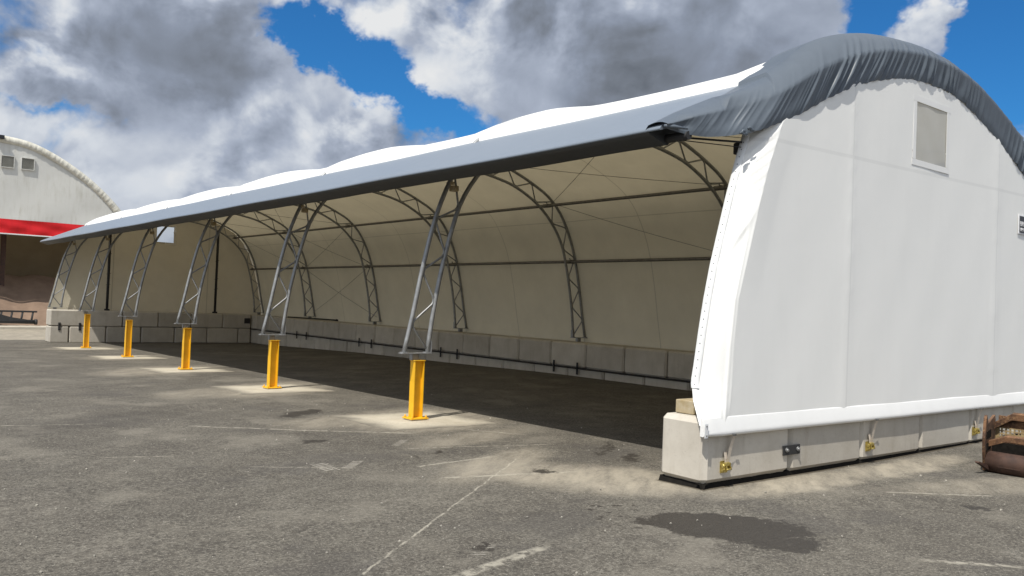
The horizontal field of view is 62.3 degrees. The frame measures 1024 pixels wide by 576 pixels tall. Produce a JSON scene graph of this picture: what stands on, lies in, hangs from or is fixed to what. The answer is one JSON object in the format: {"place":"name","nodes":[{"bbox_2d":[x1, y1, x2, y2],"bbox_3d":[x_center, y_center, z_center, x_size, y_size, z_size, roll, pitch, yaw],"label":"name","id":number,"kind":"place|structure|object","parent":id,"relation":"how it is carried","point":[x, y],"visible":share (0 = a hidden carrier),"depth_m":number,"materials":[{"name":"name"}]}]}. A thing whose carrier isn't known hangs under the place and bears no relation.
{"place":"outdoors","nodes":[
{"label":"outdoors","id":0,"kind":"place"},
{"bbox_2d":[0,329,1023,575],"bbox_3d":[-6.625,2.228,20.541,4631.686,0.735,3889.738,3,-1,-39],"label":"ground","id":1,"kind":"structure","parent":0,"point":[488,489],"depth_m":8.93,"materials":[{"name":"grey asphalt"}]},
{"bbox_2d":[0,325,45,329],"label":"concrete apron","id":2,"kind":"object","parent":1,"relation":"on","point":[30,327],"depth_m":48.18,"materials":[{"name":"grey concrete"}]},
{"bbox_2d":[0,310,37,324],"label":"steel grid","id":3,"kind":"object","parent":2,"relation":"on","point":[6,319],"visible":1,"depth_m":48.92,"materials":[{"name":"grey metal"}]},
{"bbox_2d":[0,274,55,325],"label":"gravel heap","id":4,"kind":"object","parent":2,"relation":"on","point":[28,293],"visible":0.28,"depth_m":52.37,"materials":[{"name":"brown gravel"}]},
{"bbox_2d":[45,325,68,341],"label":"concrete block","id":5,"kind":"structure","parent":1,"relation":"on","point":[53,334],"depth_m":37.18,"materials":[{"name":"grey concrete"}]},
{"bbox_2d":[46,309,85,325],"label":"concrete block","id":6,"kind":"structure","parent":5,"relation":"on","point":[64,317],"depth_m":37.37,"materials":[{"name":"grey concrete"}]},
{"bbox_2d":[0,135,120,285],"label":"shelter","id":7,"kind":"object","parent":1,"relation":"on","point":[45,193],"visible":0.61,"depth_m":52.00,"materials":[{"name":"white fabric"}]},
{"bbox_2d":[68,326,105,341],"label":"concrete block","id":8,"kind":"structure","parent":1,"relation":"on","point":[97,334],"depth_m":37.96,"materials":[{"name":"grey concrete"}]},
{"bbox_2d":[86,310,122,326],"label":"concrete block","id":9,"kind":"structure","parent":8,"relation":"on","point":[105,318],"depth_m":38.35,"materials":[{"name":"grey concrete"}]},
{"bbox_2d":[53,347,120,349],"bbox_3d":[-16.626,2.412,33.039,2.100,0.153,2.102,3,-1,-39],"label":"concrete footing","id":10,"kind":"object","parent":1,"relation":"on","point":[79,348],"visible":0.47,"depth_m":32.83,"materials":[{"name":"beige concrete"}]},
{"bbox_2d":[80,314,90,347],"bbox_3d":[-16.593,1.684,33.052,0.340,1.334,0.300,3,-1,-39],"label":"yellow post","id":11,"kind":"object","parent":10,"relation":"on","point":[86,332],"visible":1,"depth_m":33.04,"materials":[{"name":"metal"}]},
{"bbox_2d":[104,326,140,342],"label":"concrete block","id":12,"kind":"structure","parent":1,"relation":"on","point":[114,334],"depth_m":38.72,"materials":[{"name":"grey concrete"}]},
{"bbox_2d":[90,355,166,359],"bbox_3d":[-12.870,2.379,28.355,2.094,0.153,2.104,3,-1,-39],"label":"concrete footing","id":13,"kind":"object","parent":1,"relation":"on","point":[134,357],"visible":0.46,"depth_m":28.27,"materials":[{"name":"beige concrete"}]},
{"bbox_2d":[121,320,133,357],"bbox_3d":[-12.848,1.692,28.364,0.340,1.252,0.300,3,-1,-39],"label":"yellow post","id":14,"kind":"object","parent":13,"relation":"on","point":[128,338],"visible":1,"depth_m":28.36,"materials":[{"name":"metal"}]},
{"bbox_2d":[140,327,173,342],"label":"concrete block","id":15,"kind":"structure","parent":1,"relation":"on","point":[156,334],"depth_m":39.76,"materials":[{"name":"grey concrete"}]},
{"bbox_2d":[122,311,157,326],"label":"concrete block","id":16,"kind":"structure","parent":15,"relation":"on","point":[146,319],"depth_m":39.36,"materials":[{"name":"grey concrete"}]},
{"bbox_2d":[138,367,234,372],"bbox_3d":[-9.124,2.347,23.668,2.094,0.153,2.106,3,-1,-39],"label":"concrete footing","id":17,"kind":"object","parent":1,"relation":"on","point":[176,370],"visible":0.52,"depth_m":23.52,"materials":[{"name":"beige concrete"}]},
{"bbox_2d":[177,328,191,369],"bbox_3d":[-9.102,1.701,23.677,0.340,1.170,0.300,3,-1,-39],"label":"yellow post","id":18,"kind":"object","parent":17,"relation":"on","point":[186,349],"visible":1,"depth_m":23.66,"materials":[{"name":"metal"}]},
{"bbox_2d":[172,327,206,342],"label":"concrete block","id":19,"kind":"structure","parent":1,"relation":"on","point":[198,335],"depth_m":40.82,"materials":[{"name":"grey concrete"}]},
{"bbox_2d":[158,312,190,327],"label":"concrete block","id":20,"kind":"structure","parent":19,"relation":"on","point":[167,319],"depth_m":40.15,"materials":[{"name":"grey concrete"}]},
{"bbox_2d":[206,328,237,342],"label":"concrete block","id":21,"kind":"structure","parent":1,"relation":"on","point":[221,335],"depth_m":41.64,"materials":[{"name":"grey concrete"}]},
{"bbox_2d":[190,313,222,327],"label":"concrete block","id":22,"kind":"structure","parent":21,"relation":"on","point":[209,320],"depth_m":41.24,"materials":[{"name":"grey concrete"}]},
{"bbox_2d":[219,313,250,327],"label":"concrete block","id":23,"kind":"structure","parent":21,"relation":"on","point":[230,320],"depth_m":42.08,"materials":[{"name":"grey concrete"}]},
{"bbox_2d":[244,318,249,323],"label":"joint plate","id":24,"kind":"object","parent":23,"relation":"attached to","point":[246,320],"visible":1,"depth_m":42.42,"materials":[{"name":"paint"}]},
{"bbox_2d":[236,328,249,342],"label":"concrete block","id":25,"kind":"structure","parent":1,"relation":"on","point":[243,335],"depth_m":42.35,"materials":[{"name":"grey concrete"}]},
{"bbox_2d":[248,328,261,343],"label":"concrete block","id":26,"kind":"structure","parent":1,"relation":"on","point":[255,337],"depth_m":42.17,"materials":[{"name":"grey concrete"}]},
{"bbox_2d":[250,315,264,328],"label":"concrete block","id":27,"kind":"structure","parent":26,"relation":"on","point":[253,321],"depth_m":42.43,"materials":[{"name":"grey concrete"}]},
{"bbox_2d":[256,316,281,330],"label":"concrete block","id":28,"kind":"structure","parent":26,"relation":"on","point":[260,321],"depth_m":41.69,"materials":[{"name":"grey concrete"}]},
{"bbox_2d":[261,330,275,344],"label":"concrete block","id":29,"kind":"structure","parent":1,"relation":"on","point":[264,340],"depth_m":41.13,"materials":[{"name":"grey concrete"}]},
{"bbox_2d":[268,317,287,331],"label":"concrete block","id":30,"kind":"structure","parent":29,"relation":"on","point":[272,326],"depth_m":40.40,"materials":[{"name":"grey concrete"}]},
{"bbox_2d":[211,384,332,394],"bbox_3d":[-5.380,2.314,18.979,2.103,0.153,2.106,3,-1,-39],"label":"concrete footing","id":31,"kind":"object","parent":1,"relation":"on","point":[260,389],"visible":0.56,"depth_m":18.82,"materials":[{"name":"beige concrete"}]},
{"bbox_2d":[262,340,281,388],"bbox_3d":[-5.356,1.709,18.989,0.340,1.087,0.300,3,-1,-39],"label":"yellow post","id":32,"kind":"object","parent":31,"relation":"on","point":[273,360],"visible":1,"depth_m":18.98,"materials":[{"name":"metal"}]},
{"bbox_2d":[274,333,286,345],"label":"concrete block","id":33,"kind":"structure","parent":1,"relation":"on","point":[283,340],"depth_m":39.69,"materials":[{"name":"grey concrete"}]},
{"bbox_2d":[287,333,300,346],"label":"concrete block","id":34,"kind":"structure","parent":1,"relation":"on","point":[292,341],"depth_m":38.63,"materials":[{"name":"grey concrete"}]},
{"bbox_2d":[281,318,301,333],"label":"concrete block","id":35,"kind":"structure","parent":34,"relation":"on","point":[290,322],"depth_m":39.07,"materials":[{"name":"grey concrete"}]},
{"bbox_2d":[301,335,317,348],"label":"concrete block","id":36,"kind":"structure","parent":1,"relation":"on","point":[309,342],"depth_m":37.48,"materials":[{"name":"grey concrete"}]},
{"bbox_2d":[294,319,316,334],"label":"concrete block","id":37,"kind":"structure","parent":36,"relation":"on","point":[301,326],"depth_m":38.09,"materials":[{"name":"grey concrete"}]},
{"bbox_2d":[315,337,334,349],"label":"concrete block","id":38,"kind":"structure","parent":1,"relation":"on","point":[323,343],"depth_m":36.32,"materials":[{"name":"grey concrete"}]},
{"bbox_2d":[308,320,340,336],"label":"concrete block","id":39,"kind":"structure","parent":38,"relation":"on","point":[316,327],"depth_m":36.96,"materials":[{"name":"grey concrete"}]},
{"bbox_2d":[288,316,337,320],"bbox_3d":[-9.087,1.394,38.578,3.976,0.110,0.122,1,-2,42],"label":"loose pipe","id":40,"kind":"object","parent":39,"relation":"on","point":[313,318],"visible":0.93,"depth_m":38.45,"materials":[{"name":"metal"}]},
{"bbox_2d":[331,339,347,350],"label":"concrete block","id":41,"kind":"structure","parent":1,"relation":"on","point":[338,345],"depth_m":35.14,"materials":[{"name":"grey concrete"}]},
{"bbox_2d":[323,321,352,338],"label":"concrete block","id":42,"kind":"structure","parent":41,"relation":"on","point":[331,329],"depth_m":35.76,"materials":[{"name":"grey concrete"}]},
{"bbox_2d":[347,340,367,352],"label":"concrete block","id":43,"kind":"structure","parent":1,"relation":"on","point":[353,347],"depth_m":34.06,"materials":[{"name":"grey concrete"}]},
{"bbox_2d":[339,323,364,340],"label":"concrete block","id":44,"kind":"structure","parent":43,"relation":"on","point":[348,331],"depth_m":34.63,"materials":[{"name":"grey concrete"}]},
{"bbox_2d":[365,343,384,354],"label":"concrete block","id":45,"kind":"structure","parent":1,"relation":"on","point":[377,349],"depth_m":32.85,"materials":[{"name":"grey concrete"}]},
{"bbox_2d":[356,324,389,342],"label":"concrete block","id":46,"kind":"structure","parent":45,"relation":"on","point":[365,332],"depth_m":33.45,"materials":[{"name":"grey concrete"}]},
{"bbox_2d":[384,345,403,356],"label":"concrete block","id":47,"kind":"structure","parent":1,"relation":"on","point":[391,351],"depth_m":31.80,"materials":[{"name":"grey concrete"}]},
{"bbox_2d":[375,326,406,345],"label":"concrete block","id":48,"kind":"structure","parent":47,"relation":"on","point":[385,335],"depth_m":32.32,"materials":[{"name":"grey concrete"}]},
{"bbox_2d":[404,347,425,359],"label":"concrete block","id":49,"kind":"structure","parent":1,"relation":"on","point":[422,356],"depth_m":30.48,"materials":[{"name":"grey concrete"}]},
{"bbox_2d":[394,327,423,347],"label":"concrete block","id":50,"kind":"structure","parent":49,"relation":"on","point":[400,334],"depth_m":31.28,"materials":[{"name":"grey concrete"}]},
{"bbox_2d":[332,410,498,430],"bbox_3d":[-1.640,2.281,14.292,2.099,0.153,2.098,3,-1,-39],"label":"concrete footing","id":51,"kind":"object","parent":1,"relation":"on","point":[394,421],"visible":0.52,"depth_m":14.11,"materials":[{"name":"beige concrete"}]},
{"bbox_2d":[402,360,428,420],"bbox_3d":[-1.611,1.718,14.302,0.340,1.005,0.300,3,-1,-39],"label":"yellow post","id":52,"kind":"object","parent":51,"relation":"on","point":[416,388],"visible":1,"depth_m":14.29,"materials":[{"name":"metal"}]},
{"bbox_2d":[40,33,1023,438],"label":"fabric shelter","id":53,"kind":"object","parent":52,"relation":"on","point":[822,231],"visible":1,"depth_m":13.44,"materials":[{"name":"fabric"}]},
{"bbox_2d":[426,350,452,362],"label":"concrete block","id":54,"kind":"structure","parent":1,"relation":"on","point":[435,356],"depth_m":29.36,"materials":[{"name":"grey concrete"}]},
{"bbox_2d":[415,329,448,350],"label":"concrete block","id":55,"kind":"structure","parent":54,"relation":"on","point":[422,333],"depth_m":30.07,"materials":[{"name":"grey concrete"}]},
{"bbox_2d":[450,353,476,364],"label":"concrete block","id":56,"kind":"structure","parent":1,"relation":"on","point":[468,360],"depth_m":28.24,"materials":[{"name":"grey concrete"}]},
{"bbox_2d":[439,331,483,353],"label":"concrete block","id":57,"kind":"structure","parent":56,"relation":"on","point":[450,341],"depth_m":28.85,"materials":[{"name":"grey concrete"}]},
{"bbox_2d":[476,356,503,367],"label":"concrete block","id":58,"kind":"structure","parent":1,"relation":"on","point":[487,362],"depth_m":27.09,"materials":[{"name":"grey concrete"}]},
{"bbox_2d":[463,333,506,356],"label":"concrete block","id":59,"kind":"structure","parent":58,"relation":"on","point":[476,344],"depth_m":27.67,"materials":[{"name":"grey concrete"}]},
{"bbox_2d":[504,359,535,370],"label":"concrete block","id":60,"kind":"structure","parent":1,"relation":"on","point":[518,365],"depth_m":25.92,"materials":[{"name":"grey concrete"}]},
{"bbox_2d":[490,336,530,359],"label":"concrete block","id":61,"kind":"structure","parent":60,"relation":"on","point":[505,347],"depth_m":26.52,"materials":[{"name":"grey concrete"}]},
{"bbox_2d":[535,363,570,374],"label":"concrete block","id":62,"kind":"structure","parent":1,"relation":"on","point":[549,369],"depth_m":24.79,"materials":[{"name":"grey concrete"}]},
{"bbox_2d":[519,338,567,363],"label":"concrete block","id":63,"kind":"structure","parent":62,"relation":"on","point":[537,350],"depth_m":25.36,"materials":[{"name":"grey concrete"}]},
{"bbox_2d":[568,367,604,379],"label":"concrete block","id":64,"kind":"structure","parent":1,"relation":"on","point":[590,374],"depth_m":23.57,"materials":[{"name":"grey concrete"}]},
{"bbox_2d":[551,341,602,367],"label":"concrete block","id":65,"kind":"structure","parent":64,"relation":"on","point":[568,353],"depth_m":24.21,"materials":[{"name":"grey concrete"}]},
{"bbox_2d":[605,371,644,384],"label":"concrete block","id":66,"kind":"structure","parent":1,"relation":"on","point":[625,378],"depth_m":22.43,"materials":[{"name":"grey concrete"}]},
{"bbox_2d":[586,344,638,372],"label":"concrete block","id":67,"kind":"structure","parent":66,"relation":"on","point":[607,357],"depth_m":23.06,"materials":[{"name":"grey concrete"}]},
{"bbox_2d":[645,376,689,389],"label":"concrete block","id":68,"kind":"structure","parent":1,"relation":"on","point":[667,384],"depth_m":21.30,"materials":[{"name":"grey concrete"}]},
{"bbox_2d":[625,347,685,377],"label":"concrete block","id":69,"kind":"structure","parent":68,"relation":"on","point":[647,361],"depth_m":21.89,"materials":[{"name":"grey concrete"}]},
{"bbox_2d":[251,329,690,382],"bbox_3d":[-2.176,2.210,28.829,0.082,0.340,35.000,3,-1,-39],"label":"anchor rail","id":70,"kind":"object","parent":69,"relation":"attached to","point":[456,353],"visible":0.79,"depth_m":26.27,"materials":[{"name":"metal"}]},
{"bbox_2d":[659,434,1017,489],"bbox_3d":[5.622,2.328,12.367,9.670,0.114,0.640,3,-1,-39],"label":"bitumen bed","id":71,"kind":"object","parent":1,"relation":"on","point":[664,477],"visible":0.6,"depth_m":10.03,"materials":[{"name":"black asphalt"}]},
{"bbox_2d":[662,412,787,483],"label":"concrete block","id":72,"kind":"structure","parent":71,"relation":"on","point":[690,453],"depth_m":9.44,"materials":[{"name":"grey concrete"}]},
{"bbox_2d":[676,398,696,414],"bbox_3d":[2.090,1.346,9.652,0.385,0.150,0.260,3,-1,-39],"label":"packer block","id":73,"kind":"object","parent":72,"relation":"on","point":[686,406],"depth_m":9.53,"materials":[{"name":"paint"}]},
{"bbox_2d":[720,434,736,472],"bbox_3d":[2.375,1.814,9.299,0.175,0.431,0.087,3,-1,-39],"label":"ratchet strap","id":74,"kind":"object","parent":72,"relation":"attached to","point":[725,465],"visible":1,"depth_m":9.29,"materials":[{"name":"metal"}]},
{"bbox_2d":[785,422,859,470],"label":"concrete block","id":75,"kind":"structure","parent":71,"relation":"on","point":[828,444],"depth_m":10.56,"materials":[{"name":"grey concrete"}]},
{"bbox_2d":[783,444,799,455],"bbox_3d":[3.342,1.929,10.094,0.340,0.115,0.046,3,-1,-39],"label":"joint plate","id":76,"kind":"object","parent":75,"relation":"attached to","point":[791,449],"visible":1,"depth_m":10.09,"materials":[{"name":"paint"}]},
{"bbox_2d":[858,416,918,458],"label":"concrete block","id":77,"kind":"structure","parent":71,"relation":"on","point":[895,436],"depth_m":11.61,"materials":[{"name":"grey concrete"}]},
{"bbox_2d":[865,419,878,451],"bbox_3d":[4.764,1.946,11.207,0.175,0.431,0.087,3,-1,-39],"label":"ratchet strap","id":78,"kind":"object","parent":77,"relation":"attached to","point":[869,445],"visible":1,"depth_m":11.20,"materials":[{"name":"metal"}]},
{"bbox_2d":[918,410,968,449],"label":"concrete block","id":79,"kind":"structure","parent":1,"relation":"on","point":[943,429],"depth_m":12.58,"materials":[{"name":"grey concrete"}]},
{"bbox_2d":[968,406,1011,441],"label":"concrete block","id":80,"kind":"structure","parent":1,"relation":"on","point":[990,412],"depth_m":13.41,"materials":[{"name":"grey concrete"}]},
{"bbox_2d":[972,408,982,435],"bbox_3d":[7.253,2.084,13.197,0.175,0.431,0.087,3,-1,-39],"label":"ratchet strap","id":81,"kind":"object","parent":80,"relation":"attached to","point":[975,430],"visible":1,"depth_m":13.18,"materials":[{"name":"metal"}]},
{"bbox_2d":[975,413,1023,477],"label":"rusty bucket","id":82,"kind":"object","parent":1,"relation":"on","point":[1001,454],"visible":1,"depth_m":10.80,"materials":[{"name":"metal"}]},
{"bbox_2d":[1011,405,1023,434],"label":"concrete block","id":83,"kind":"structure","parent":1,"relation":"on","point":[1017,408],"depth_m":14.26,"materials":[{"name":"grey concrete"}]},
{"bbox_3d":[5.255,2.680,20.563,1.228,0.723,1.459,3,-1,-39],"label":"concrete block","id":84,"kind":"object","parent":1,"relation":"on","visible":0},
{"bbox_2d":[668,351,694,380],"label":"concrete block","id":85,"kind":"structure","parent":84,"relation":"on","point":[680,365],"depth_m":21.02,"materials":[{"name":"grey concrete"}]},
{"bbox_2d":[0,0,1023,258],"label":"sky","id":86,"kind":"structure","parent":0,"point":[153,101],"materials":[{"name":"white"}]},
{"bbox_2d":[4,394,1023,574],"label":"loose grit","id":87,"kind":"object","parent":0,"point":[94,555],"visible":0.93,"depth_m":8.30,"materials":[{"name":"grey gravel"}]}
]}

